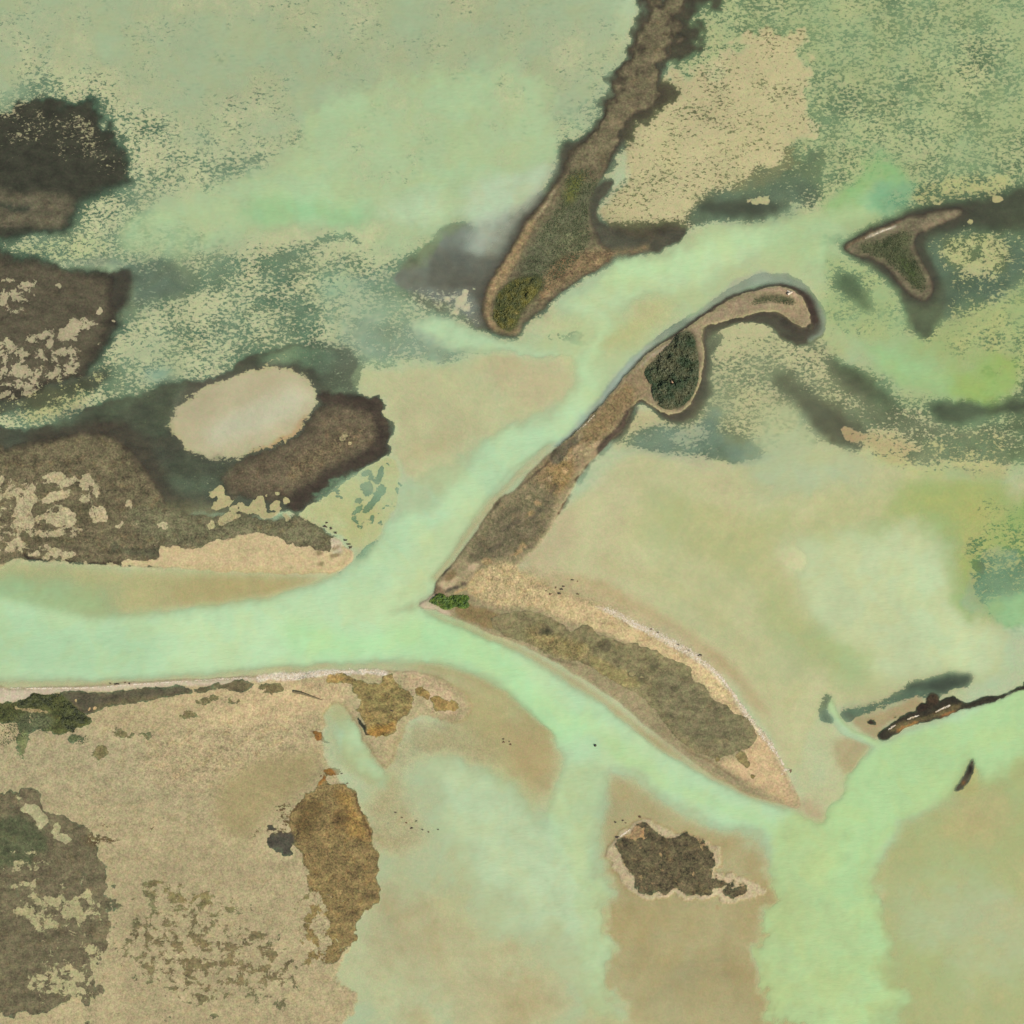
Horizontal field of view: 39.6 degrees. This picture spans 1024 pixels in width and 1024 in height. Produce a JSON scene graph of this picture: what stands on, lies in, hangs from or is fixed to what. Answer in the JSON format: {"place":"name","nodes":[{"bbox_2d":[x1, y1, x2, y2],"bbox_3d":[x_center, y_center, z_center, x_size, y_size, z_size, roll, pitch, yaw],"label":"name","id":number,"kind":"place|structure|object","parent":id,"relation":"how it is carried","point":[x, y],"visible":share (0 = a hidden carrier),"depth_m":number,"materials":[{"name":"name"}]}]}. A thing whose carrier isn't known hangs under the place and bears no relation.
{"place":"outdoors","nodes":[
{"label":"outdoors","id":0,"kind":"place"},
{"bbox_2d":[0,252,116,399],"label":"mudflat","id":1,"kind":"structure","parent":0,"point":[57,323],"depth_m":833.12,"materials":[{"name":"mud"},{"name":"sand"}]},
{"bbox_2d":[0,99,126,237],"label":"mud flat","id":2,"kind":"structure","parent":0,"point":[55,167],"depth_m":833.27,"materials":[{"name":"mud"}]},
{"bbox_2d":[0,431,352,573],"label":"mudflat","id":3,"kind":"structure","parent":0,"point":[86,497],"depth_m":832.99,"materials":[{"name":"mud"},{"name":"sand"}]},
{"bbox_2d":[0,671,471,1023],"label":"river bank","id":4,"kind":"structure","parent":0,"point":[191,851],"depth_m":832.94,"materials":[{"name":"beige sand"}]},
{"bbox_2d":[0,713,62,746],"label":"marsh grass","id":5,"kind":"structure","parent":4,"relation":"on","point":[8,742],"depth_m":832.68,"materials":[{"name":"green plant"}]},
{"bbox_2d":[17,693,90,732],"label":"scrub","id":6,"kind":"object","parent":4,"relation":"on","point":[33,699],"visible":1,"depth_m":832.06,"materials":[{"name":"green plant"}]},
{"bbox_2d":[71,734,87,743],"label":"marsh grass","id":7,"kind":"structure","parent":4,"relation":"on","point":[80,739],"depth_m":832.69,"materials":[{"name":"green plant"}]},
{"bbox_2d":[6,676,247,689],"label":"shell bank","id":8,"kind":"structure","parent":4,"relation":"on","point":[35,688],"depth_m":832.96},
{"bbox_2d":[293,691,321,699],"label":"driftwood log","id":9,"kind":"object","parent":4,"relation":"on","point":[301,693],"visible":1,"depth_m":831.99,"materials":[{"name":"grey wood"}]},
{"bbox_2d":[250,667,385,681],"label":"shell bank","id":10,"kind":"structure","parent":4,"relation":"on","point":[322,673],"depth_m":833.15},
{"bbox_2d":[221,393,387,520],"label":"mudflat","id":11,"kind":"structure","parent":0,"point":[341,434],"depth_m":833.16,"materials":[{"name":"mud"}]},
{"bbox_2d":[0,0,1023,1023],"bbox_3d":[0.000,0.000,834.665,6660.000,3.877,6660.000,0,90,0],"label":"river bed","id":12,"kind":"object","parent":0,"point":[756,111],"visible":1,"depth_m":833.59,"materials":[{"name":"beige sand"}]},
{"bbox_2d":[0,0,1023,1023],"bbox_3d":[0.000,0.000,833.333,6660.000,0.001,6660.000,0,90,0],"label":"water","id":13,"kind":"structure","parent":0,"point":[885,603],"depth_m":833.33,"materials":[{"name":"green liquid"}]},
{"bbox_2d":[485,0,683,334],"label":"island","id":14,"kind":"structure","parent":0,"point":[635,83],"depth_m":832.85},
{"bbox_2d":[493,277,541,329],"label":"thicket","id":15,"kind":"object","parent":14,"relation":"on","point":[535,283],"visible":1,"depth_m":831.70,"materials":[{"name":"green plant"}]},
{"bbox_2d":[517,168,597,291],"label":"marsh grass","id":16,"kind":"structure","parent":14,"relation":"on","point":[578,218],"depth_m":832.60,"materials":[{"name":"green plant"}]},
{"bbox_2d":[420,285,817,807],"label":"sand spit","id":17,"kind":"structure","parent":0,"point":[684,704],"depth_m":832.82,"materials":[{"name":"sand"}]},
{"bbox_2d":[429,593,469,609],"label":"bush","id":18,"kind":"object","parent":17,"relation":"on","point":[461,601],"visible":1,"depth_m":831.52,"materials":[{"name":"green plant"}]},
{"bbox_2d":[645,331,698,409],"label":"thicket","id":19,"kind":"object","parent":17,"relation":"on","point":[679,386],"visible":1,"depth_m":831.03,"materials":[{"name":"green plant"}]},
{"bbox_2d":[604,604,783,764],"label":"shell bank","id":20,"kind":"structure","parent":17,"relation":"on","point":[642,628],"depth_m":833.15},
{"bbox_2d":[751,295,795,304],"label":"marsh grass","id":21,"kind":"structure","parent":17,"relation":"on","point":[756,299],"depth_m":832.57,"materials":[{"name":"plant"}]},
{"bbox_2d":[605,818,759,897],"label":"island","id":22,"kind":"structure","parent":0,"point":[647,857],"depth_m":832.71,"materials":[{"name":"brown plant"}]},
{"bbox_2d":[845,207,962,300],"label":"island","id":23,"kind":"structure","parent":0,"point":[916,225],"depth_m":832.86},
{"bbox_2d":[860,230,925,291],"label":"marsh grass","id":24,"kind":"structure","parent":23,"relation":"on","point":[899,262],"depth_m":832.55,"materials":[{"name":"green plant"}]},
{"bbox_2d":[877,686,1023,739],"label":"island","id":25,"kind":"structure","parent":0,"point":[925,712],"depth_m":833.13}
]}

